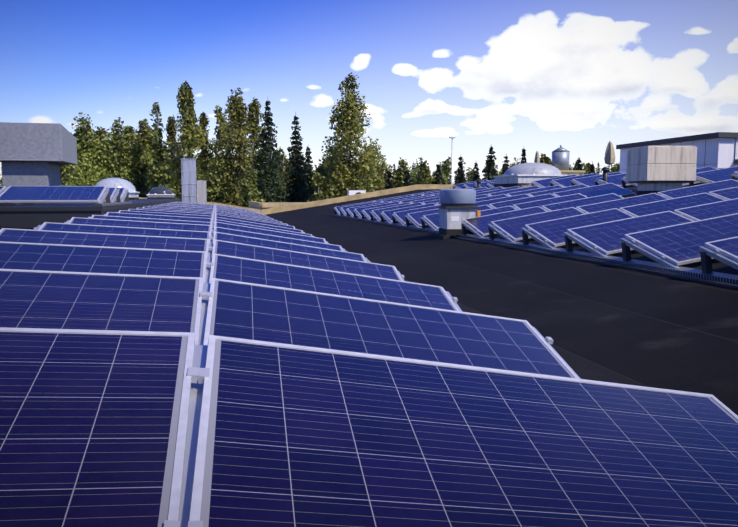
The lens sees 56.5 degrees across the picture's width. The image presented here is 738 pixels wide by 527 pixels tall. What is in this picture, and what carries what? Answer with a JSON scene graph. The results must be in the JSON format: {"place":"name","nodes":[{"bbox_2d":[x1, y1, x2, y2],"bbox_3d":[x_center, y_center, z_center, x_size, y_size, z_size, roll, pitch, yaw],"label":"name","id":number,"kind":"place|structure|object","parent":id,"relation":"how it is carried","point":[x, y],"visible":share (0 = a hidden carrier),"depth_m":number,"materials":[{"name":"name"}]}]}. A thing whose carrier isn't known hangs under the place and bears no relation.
{"place":"outdoors","nodes":[
{"label":"outdoors","id":0,"kind":"place"},
{"bbox_2d":[0,0,737,184],"label":"sky","id":1,"kind":"structure","parent":0,"point":[510,77],"materials":[{"name":"blue"}]},
{"label":"ground","id":2,"kind":"structure","parent":0,"visible":0},
{"bbox_2d":[61,112,118,185],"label":"birch tree","id":3,"kind":"object","parent":2,"relation":"on","point":[83,172],"depth_m":78.23,"materials":[{"name":"green plant"}]},
{"bbox_2d":[92,126,107,172],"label":"birch tree","id":4,"kind":"object","parent":2,"relation":"on","point":[101,133],"depth_m":82.79,"materials":[{"name":"green plant"}]},
{"bbox_2d":[90,117,138,188],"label":"birch tree","id":5,"kind":"object","parent":2,"relation":"on","point":[116,146],"depth_m":78.88,"materials":[{"name":"green plant"}]},
{"bbox_2d":[122,125,141,187],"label":"birch tree","id":6,"kind":"object","parent":2,"relation":"on","point":[127,129],"depth_m":84.66,"materials":[{"name":"green plant"}]},
{"bbox_2d":[123,118,170,197],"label":"birch tree","id":7,"kind":"object","parent":2,"relation":"on","point":[142,140],"depth_m":80.52,"materials":[{"name":"green plant"}]},
{"bbox_2d":[142,102,169,195],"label":"birch tree","id":8,"kind":"object","parent":2,"relation":"on","point":[156,142],"depth_m":76.67,"materials":[{"name":"green plant"}]},
{"bbox_2d":[163,115,184,187],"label":"birch tree","id":9,"kind":"object","parent":2,"relation":"on","point":[171,128],"depth_m":82.73,"materials":[{"name":"green plant"}]},
{"bbox_2d":[155,81,223,201],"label":"birch tree","id":10,"kind":"object","parent":2,"relation":"on","point":[191,135],"depth_m":74.59,"materials":[{"name":"green plant"}]},
{"bbox_2d":[196,112,217,200],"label":"birch tree","id":11,"kind":"object","parent":2,"relation":"on","point":[204,151],"depth_m":80.63,"materials":[{"name":"green plant"}]},
{"bbox_2d":[206,105,230,202],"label":"birch tree","id":12,"kind":"object","parent":2,"relation":"on","point":[223,190],"depth_m":80.70,"materials":[{"name":"green plant"}]},
{"bbox_2d":[212,87,254,206],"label":"birch tree","id":13,"kind":"object","parent":2,"relation":"on","point":[236,132],"depth_m":74.44,"materials":[{"name":"green plant"}]},
{"bbox_2d":[238,166,264,207],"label":"birch tree","id":14,"kind":"object","parent":2,"relation":"on","point":[248,189],"depth_m":70.11,"materials":[{"name":"green plant"}]},
{"bbox_2d":[246,98,265,187],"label":"birch tree","id":15,"kind":"object","parent":2,"relation":"on","point":[253,120],"depth_m":78.16,"materials":[{"name":"green plant"}]},
{"bbox_2d":[252,100,289,201],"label":"spruce tree","id":16,"kind":"object","parent":2,"relation":"on","point":[267,165],"depth_m":74.50,"materials":[{"name":"green plant"}]},
{"bbox_2d":[249,201,305,209],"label":"roof parapet","id":17,"kind":"structure","parent":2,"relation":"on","point":[259,205],"depth_m":45.59,"materials":[{"name":"beige concrete"}]},
{"bbox_2d":[274,147,290,201],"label":"birch tree","id":18,"kind":"object","parent":2,"relation":"on","point":[282,160],"depth_m":90.21,"materials":[{"name":"green plant"}]},
{"bbox_2d":[282,116,313,201],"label":"spruce tree","id":19,"kind":"object","parent":2,"relation":"on","point":[297,188],"depth_m":76.46,"materials":[{"name":"green plant"}]},
{"bbox_2d":[302,146,314,200],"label":"spruce tree","id":20,"kind":"object","parent":2,"relation":"on","point":[308,177],"depth_m":98.33,"materials":[{"name":"green plant"}]},
{"bbox_2d":[307,163,334,201],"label":"birch tree","id":21,"kind":"object","parent":2,"relation":"on","point":[320,179],"depth_m":72.00,"materials":[{"name":"green plant"}]},
{"bbox_2d":[321,72,383,197],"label":"birch tree","id":22,"kind":"object","parent":2,"relation":"on","point":[351,173],"depth_m":72.06,"materials":[{"name":"green plant"}]},
{"bbox_2d":[0,181,737,415],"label":"building roof","id":23,"kind":"structure","parent":2,"relation":"on","point":[604,323],"depth_m":6.81,"materials":[{"name":"asphalt"}]},
{"bbox_2d":[0,122,77,186],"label":"plant room","id":24,"kind":"object","parent":23,"relation":"on","point":[35,154],"depth_m":29.87,"materials":[{"name":"grey metal"}]},
{"bbox_2d":[0,199,181,227],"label":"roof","id":25,"kind":"structure","parent":23,"relation":"on","point":[27,216],"depth_m":11.39,"materials":[{"name":"grey"}]},
{"bbox_2d":[0,188,131,205],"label":"array mounting frames","id":26,"kind":"structure","parent":25,"relation":"on","point":[116,197],"depth_m":13.37,"materials":[{"name":"silver metal"}]},
{"bbox_2d":[0,186,106,202],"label":"solar panel","id":27,"kind":"object","parent":26,"relation":"on","point":[17,194],"depth_m":12.11,"materials":[{"name":"glass"}]},
{"bbox_2d":[95,178,139,199],"bbox_3d":[-11.223,-3.153,30.355,2.000,1.270,2.000,-1,6,-12],"label":"skylight dome","id":28,"kind":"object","parent":23,"relation":"on","point":[119,183],"depth_m":29.78,"materials":[{"name":"paint"}]},
{"bbox_2d":[34,205,215,526],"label":"array mounting frames","id":29,"kind":"structure","parent":23,"relation":"on","point":[204,372],"depth_m":1.67,"materials":[{"name":"silver metal"}]},
{"bbox_2d":[0,327,194,526],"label":"solar panel","id":30,"kind":"object","parent":29,"relation":"on","point":[93,427],"depth_m":1.46,"materials":[{"name":"glass"},{"name":"silicon solar cells"},{"name":"aluminium"}]},
{"bbox_2d":[0,269,202,344],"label":"solar panel","id":31,"kind":"object","parent":29,"relation":"on","point":[71,300],"depth_m":2.88,"materials":[{"name":"glass"},{"name":"silicon solar cells"},{"name":"aluminium"}]},
{"bbox_2d":[0,241,206,282],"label":"solar panel","id":32,"kind":"object","parent":29,"relation":"on","point":[83,258],"depth_m":4.27,"materials":[{"name":"glass"},{"name":"silicon solar cells"},{"name":"aluminium"}]},
{"bbox_2d":[0,228,208,256],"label":"solar panel","id":33,"kind":"object","parent":29,"relation":"on","point":[93,239],"depth_m":5.65,"materials":[{"name":"glass"},{"name":"silicon solar cells"},{"name":"aluminium"}]},
{"bbox_2d":[38,222,210,242],"bbox_3d":[-2.401,-0.191,6.716,1.650,0.035,0.990,3,20,-13],"label":"solar panel","id":34,"kind":"object","parent":29,"relation":"on","point":[49,226],"depth_m":7.04,"materials":[{"name":"glass"},{"name":"silicon solar cells"},{"name":"aluminium"}]},
{"bbox_2d":[68,217,211,231],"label":"solar panel","id":35,"kind":"object","parent":29,"relation":"on","point":[140,224],"depth_m":8.40,"materials":[{"name":"glass"},{"name":"silicon solar cells"},{"name":"aluminium"}]},
{"bbox_2d":[91,215,211,224],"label":"solar panel","id":36,"kind":"object","parent":29,"relation":"on","point":[147,219],"depth_m":9.81,"materials":[{"name":"glass"}]},
{"bbox_2d":[105,212,211,221],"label":"solar panel","id":37,"kind":"object","parent":29,"relation":"on","point":[159,217],"depth_m":11.15,"materials":[{"name":"glass"}]},
{"bbox_2d":[118,210,212,218],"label":"solar panel","id":38,"kind":"object","parent":29,"relation":"on","point":[166,214],"depth_m":12.53,"materials":[{"name":"glass"}]},
{"bbox_2d":[128,209,212,215],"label":"solar panel","id":39,"kind":"object","parent":29,"relation":"on","point":[174,212],"depth_m":13.89,"materials":[{"name":"glass"}]},
{"bbox_2d":[137,208,213,214],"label":"solar panel","id":40,"kind":"object","parent":29,"relation":"on","point":[175,210],"depth_m":15.28,"materials":[{"name":"glass"}]},
{"bbox_2d":[146,187,175,198],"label":"skylight dome","id":41,"kind":"structure","parent":23,"relation":"on","point":[160,193],"depth_m":35.81,"materials":[{"name":"paint"}]},
{"bbox_2d":[180,159,206,203],"bbox_3d":[-9.508,-4.152,37.322,1.310,3.000,0.820,-1,6,-12],"label":"chimney","id":42,"kind":"object","parent":23,"relation":"on","point":[193,190],"depth_m":36.91,"materials":[{"name":"metal"}]},
{"bbox_2d":[139,184,454,214],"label":"roof parapet","id":43,"kind":"structure","parent":23,"relation":"on","point":[350,198],"depth_m":42.17,"materials":[{"name":"grey concrete"}]},
{"bbox_2d":[164,207,580,526],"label":"array mounting frames","id":44,"kind":"structure","parent":23,"relation":"on","point":[193,372],"depth_m":1.69,"materials":[{"name":"silver metal"}]},
{"bbox_2d":[143,207,213,212],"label":"solar panel","id":45,"kind":"object","parent":44,"relation":"on","point":[178,209],"depth_m":16.63,"materials":[{"name":"glass"}]},
{"bbox_2d":[215,213,287,224],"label":"solar panel","id":46,"kind":"object","parent":44,"relation":"on","point":[251,218],"depth_m":15.65,"materials":[{"name":"glass"}]},
{"bbox_2d":[215,214,294,228],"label":"solar panel","id":47,"kind":"object","parent":44,"relation":"on","point":[254,221],"depth_m":14.26,"materials":[{"name":"glass"}]},
{"bbox_2d":[215,217,302,232],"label":"solar panel","id":48,"kind":"object","parent":44,"relation":"on","point":[261,225],"depth_m":12.91,"materials":[{"name":"glass"}]},
{"bbox_2d":[214,219,312,236],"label":"solar panel","id":49,"kind":"object","parent":44,"relation":"on","point":[254,226],"depth_m":11.56,"materials":[{"name":"glass"}]},
{"bbox_2d":[214,222,325,242],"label":"solar panel","id":50,"kind":"object","parent":44,"relation":"on","point":[265,231],"depth_m":10.15,"materials":[{"name":"glass"}]},
{"bbox_2d":[213,226,342,250],"bbox_3d":[-1.085,-0.167,8.448,1.650,0.035,0.990,8,18,-13],"label":"solar panel","id":51,"kind":"object","parent":44,"relation":"on","point":[279,238],"depth_m":8.80,"materials":[{"name":"glass"}]},
{"bbox_2d":[213,232,365,261],"bbox_3d":[-0.783,-0.035,7.094,1.650,0.037,0.990,9,19,-13],"label":"solar panel","id":52,"kind":"object","parent":44,"relation":"on","point":[283,245],"depth_m":7.43,"materials":[{"name":"glass"}]},
{"bbox_2d":[212,239,402,280],"bbox_3d":[-0.477,0.096,5.727,1.650,0.036,0.990,8,19,-13],"label":"solar panel","id":53,"kind":"object","parent":44,"relation":"on","point":[235,249],"depth_m":6.01,"materials":[{"name":"glass"}]},
{"bbox_2d":[209,253,458,310],"bbox_3d":[-0.180,0.236,4.376,1.650,0.036,0.990,8,18,-13],"label":"solar panel","id":54,"kind":"object","parent":44,"relation":"on","point":[239,269],"depth_m":4.61,"materials":[{"name":"glass"}]},
{"bbox_2d":[203,278,578,378],"bbox_3d":[0.123,0.371,3.013,1.650,0.036,0.990,8,18,-13],"label":"solar panel","id":55,"kind":"object","parent":44,"relation":"on","point":[253,311],"depth_m":3.14,"materials":[{"name":"glass"}]},
{"bbox_2d":[189,335,737,526],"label":"solar panel","id":56,"kind":"object","parent":44,"relation":"on","point":[289,435],"depth_m":1.66,"materials":[{"name":"glass"}]},
{"bbox_2d":[434,189,480,239],"bbox_3d":[1.852,-1.014,14.345,0.820,1.080,0.820,-1,6,-8],"label":"roof vent","id":57,"kind":"object","parent":23,"relation":"on","point":[457,207],"depth_m":14.03,"materials":[{"name":"metal"}]},
{"bbox_2d":[493,163,566,187],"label":"skylight dome","id":58,"kind":"structure","parent":23,"relation":"on","point":[519,175],"depth_m":25.86,"materials":[{"name":"paint"}]},
{"bbox_2d":[323,214,737,288],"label":"cable tray","id":59,"kind":"object","parent":23,"relation":"on","point":[680,276],"depth_m":8.52,"materials":[{"name":"grey metal"}]},
{"bbox_2d":[333,185,737,284],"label":"array mounting frames","id":60,"kind":"structure","parent":23,"relation":"on","point":[706,271],"depth_m":9.21,"materials":[{"name":"silver metal"}]},
{"bbox_2d":[355,201,399,216],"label":"solar panel","id":61,"kind":"object","parent":60,"relation":"on","point":[358,210],"depth_m":24.67,"materials":[{"name":"glass"}]},
{"bbox_2d":[363,202,410,218],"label":"solar panel","id":62,"kind":"object","parent":60,"relation":"on","point":[367,212],"depth_m":23.31,"materials":[{"name":"glass"}]},
{"bbox_2d":[372,202,423,219],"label":"solar panel","id":63,"kind":"object","parent":60,"relation":"on","point":[376,212],"depth_m":21.95,"materials":[{"name":"glass"}]},
{"bbox_2d":[382,203,435,221],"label":"solar panel","id":64,"kind":"object","parent":60,"relation":"on","point":[388,214],"depth_m":20.59,"materials":[{"name":"glass"}]},
{"bbox_2d":[393,205,440,223],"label":"solar panel","id":65,"kind":"object","parent":60,"relation":"on","point":[399,215],"depth_m":19.16,"materials":[{"name":"glass"}]},
{"bbox_2d":[407,208,439,225],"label":"solar panel","id":66,"kind":"object","parent":60,"relation":"on","point":[416,217],"depth_m":17.71,"materials":[{"name":"glass"}]},
{"bbox_2d":[423,205,492,228],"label":"solar panel","id":67,"kind":"object","parent":60,"relation":"on","point":[433,219],"depth_m":16.35,"materials":[{"name":"glass"}]},
{"bbox_2d":[476,194,508,201],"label":"solar panel","id":68,"kind":"object","parent":60,"relation":"on","point":[491,197],"depth_m":19.67,"materials":[{"name":"glass"}]},
{"bbox_2d":[476,186,520,195],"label":"solar panel","id":69,"kind":"object","parent":60,"relation":"on","point":[497,190],"depth_m":22.69,"materials":[{"name":"glass"}]},
{"bbox_2d":[481,206,516,215],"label":"solar panel","id":70,"kind":"object","parent":60,"relation":"on","point":[497,210],"depth_m":15.23,"materials":[{"name":"glass"}]},
{"bbox_2d":[475,194,530,208],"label":"solar panel","id":71,"kind":"object","parent":60,"relation":"on","point":[491,201],"depth_m":18.24,"materials":[{"name":"glass"}]},
{"bbox_2d":[464,206,547,235],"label":"solar panel","id":72,"kind":"object","parent":60,"relation":"on","point":[479,224],"depth_m":13.72,"materials":[{"name":"glass"}]},
{"bbox_2d":[488,185,540,195],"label":"solar panel","id":73,"kind":"object","parent":60,"relation":"on","point":[514,190],"depth_m":21.30,"materials":[{"name":"glass"}]},
{"bbox_2d":[489,193,555,207],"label":"solar panel","id":74,"kind":"object","parent":60,"relation":"on","point":[519,201],"depth_m":16.85,"materials":[{"name":"glass"}]},
{"bbox_2d":[507,185,562,195],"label":"solar panel","id":75,"kind":"object","parent":60,"relation":"on","point":[535,190],"depth_m":19.94,"materials":[{"name":"glass"}]},
{"bbox_2d":[491,207,584,240],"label":"solar panel","id":76,"kind":"object","parent":60,"relation":"on","point":[511,227],"depth_m":12.34,"materials":[{"name":"glass"}]},
{"bbox_2d":[513,193,587,209],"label":"solar panel","id":77,"kind":"object","parent":60,"relation":"on","point":[540,203],"depth_m":15.47,"materials":[{"name":"glass"}]},
{"bbox_2d":[528,184,588,196],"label":"solar panel","id":78,"kind":"object","parent":60,"relation":"on","point":[551,191],"depth_m":18.57,"materials":[{"name":"glass"}]},
{"bbox_2d":[525,208,633,246],"bbox_3d":[3.426,-0.582,10.788,1.650,0.038,0.990,-10,23,-11],"label":"solar panel","id":79,"kind":"object","parent":60,"relation":"on","point":[551,232],"depth_m":10.94,"materials":[{"name":"glass"}]},
{"bbox_2d":[542,193,622,210],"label":"solar panel","id":80,"kind":"object","parent":60,"relation":"on","point":[583,201],"depth_m":14.11,"materials":[{"name":"glass"}]},
{"bbox_2d":[553,183,634,197],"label":"solar panel","id":81,"kind":"object","parent":60,"relation":"on","point":[599,190],"depth_m":17.02,"materials":[{"name":"glass"}]},
{"bbox_2d":[576,193,668,213],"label":"solar panel","id":82,"kind":"object","parent":60,"relation":"on","point":[623,202],"depth_m":12.73,"materials":[{"name":"glass"}]},
{"bbox_2d":[567,211,692,254],"bbox_3d":[3.723,-0.441,9.438,1.650,0.036,0.990,-10,22,-11],"label":"solar panel","id":83,"kind":"object","parent":60,"relation":"on","point":[605,237],"depth_m":9.56,"materials":[{"name":"glass"}]},
{"bbox_2d":[619,193,724,220],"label":"solar panel","id":84,"kind":"object","parent":60,"relation":"on","point":[672,204],"depth_m":11.34,"materials":[{"name":"glass"}]},
{"bbox_2d":[624,213,737,265],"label":"solar panel","id":85,"kind":"object","parent":60,"relation":"on","point":[679,244],"depth_m":8.12,"materials":[{"name":"glass"}]},
{"bbox_2d":[657,179,737,198],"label":"solar panel","id":86,"kind":"object","parent":60,"relation":"on","point":[699,189],"depth_m":13.06,"materials":[{"name":"glass"}]},
{"bbox_2d":[674,198,737,220],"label":"solar panel","id":87,"kind":"object","parent":60,"relation":"on","point":[712,210],"depth_m":9.91,"materials":[{"name":"glass"}]},
{"bbox_2d":[704,236,737,261],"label":"solar panel","id":88,"kind":"object","parent":60,"relation":"on","point":[727,247],"depth_m":6.87,"materials":[{"name":"glass"}]},
{"bbox_2d":[708,187,737,199],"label":"solar panel","id":89,"kind":"object","parent":60,"relation":"on","point":[729,193],"depth_m":11.62,"materials":[{"name":"glass"}]},
{"bbox_2d":[453,174,737,189],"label":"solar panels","id":90,"kind":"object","parent":23,"relation":"on","point":[734,176],"depth_m":19.07,"materials":[{"name":"blue glass"}]},
{"bbox_2d":[533,174,577,186],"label":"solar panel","id":91,"kind":"object","parent":90,"relation":"on","point":[544,182],"depth_m":24.48,"materials":[{"name":"glass"}]},
{"bbox_2d":[552,173,599,186],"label":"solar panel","id":92,"kind":"object","parent":90,"relation":"on","point":[565,182],"depth_m":23.11,"materials":[{"name":"glass"}]},
{"bbox_2d":[572,172,622,186],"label":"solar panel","id":93,"kind":"object","parent":90,"relation":"on","point":[589,181],"depth_m":21.71,"materials":[{"name":"glass"}]},
{"bbox_2d":[596,173,635,186],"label":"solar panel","id":94,"kind":"object","parent":90,"relation":"on","point":[615,179],"depth_m":20.20,"materials":[{"name":"glass"}]},
{"bbox_2d":[682,166,716,185],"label":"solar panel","id":95,"kind":"object","parent":90,"relation":"on","point":[704,169],"depth_m":17.80,"materials":[{"name":"glass"}]},
{"bbox_2d":[696,166,737,181],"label":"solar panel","id":96,"kind":"object","parent":90,"relation":"on","point":[723,174],"depth_m":16.18,"materials":[{"name":"glass"}]},
{"bbox_2d":[604,141,614,172],"bbox_3d":[13.783,-5.633,39.527,0.588,2.823,0.618,-1,6,-12],"label":"closed parasol","id":97,"kind":"object","parent":23,"relation":"on","point":[609,158],"depth_m":39.33,"materials":[{"name":"fabric"}]},
{"bbox_2d":[626,146,696,196],"bbox_3d":[6.751,-1.980,15.953,1.120,1.415,1.127,0,6,-2],"label":"rooftop unit","id":98,"kind":"object","parent":23,"relation":"on","point":[652,169],"depth_m":15.40,"materials":[{"name":"paint"}]},
{"bbox_2d":[616,132,737,172],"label":"penthouse","id":99,"kind":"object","parent":23,"relation":"on","point":[717,150],"depth_m":44.75,"materials":[{"name":"grey"}]},
{"bbox_2d":[361,146,383,191],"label":"birch tree","id":100,"kind":"object","parent":2,"relation":"on","point":[379,181],"depth_m":96.41,"materials":[{"name":"green plant"}]},
{"bbox_2d":[372,145,391,182],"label":"tree","id":101,"kind":"object","parent":2,"relation":"on","point":[383,161],"depth_m":139.72,"materials":[{"name":"green plant"}]},
{"bbox_2d":[384,171,394,189],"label":"spruce tree","id":102,"kind":"object","parent":2,"relation":"on","point":[389,185],"depth_m":99.94,"materials":[{"name":"green plant"}]},
{"bbox_2d":[379,164,400,188],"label":"birch","id":103,"kind":"object","parent":2,"relation":"on","point":[385,175],"depth_m":119.39,"materials":[{"name":"green plant"}]},
{"bbox_2d":[391,157,408,186],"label":"birch tree","id":104,"kind":"object","parent":2,"relation":"on","point":[399,175],"depth_m":119.59,"materials":[{"name":"green plant"}]},
{"bbox_2d":[403,168,412,186],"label":"spruce tree","id":105,"kind":"object","parent":2,"relation":"on","point":[407,178],"depth_m":104.89,"materials":[{"name":"green plant"}]},
{"bbox_2d":[416,160,432,183],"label":"birch tree","id":106,"kind":"object","parent":2,"relation":"on","point":[424,172],"depth_m":109.39,"materials":[{"name":"green plant"}]},
{"bbox_2d":[404,167,448,184],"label":"trees","id":107,"kind":"object","parent":2,"relation":"on","point":[414,182],"depth_m":143.20,"materials":[{"name":"green plant"}]},
{"bbox_2d":[431,164,445,183],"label":"spruce tree","id":108,"kind":"object","parent":2,"relation":"on","point":[438,174],"depth_m":99.68,"materials":[{"name":"green plant"}]},
{"bbox_2d":[439,157,453,183],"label":"forest birch","id":109,"kind":"object","parent":2,"relation":"on","point":[446,168],"depth_m":160.50,"materials":[{"name":"green plant"}]},
{"bbox_2d":[454,156,467,183],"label":"spruce tree","id":110,"kind":"object","parent":2,"relation":"on","point":[459,176],"depth_m":99.66,"materials":[{"name":"green plant"}]},
{"bbox_2d":[469,163,480,181],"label":"spruce tree","id":111,"kind":"object","parent":2,"relation":"on","point":[475,177],"depth_m":104.56,"materials":[{"name":"green plant"}]},
{"bbox_2d":[482,146,497,179],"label":"spruce tree","id":112,"kind":"object","parent":2,"relation":"on","point":[491,173],"depth_m":97.58,"materials":[{"name":"green plant"}]},
{"bbox_2d":[552,145,585,174],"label":"tank on tower block","id":113,"kind":"object","parent":2,"relation":"on","point":[560,158],"depth_m":83.20,"materials":[{"name":"grey metal"}]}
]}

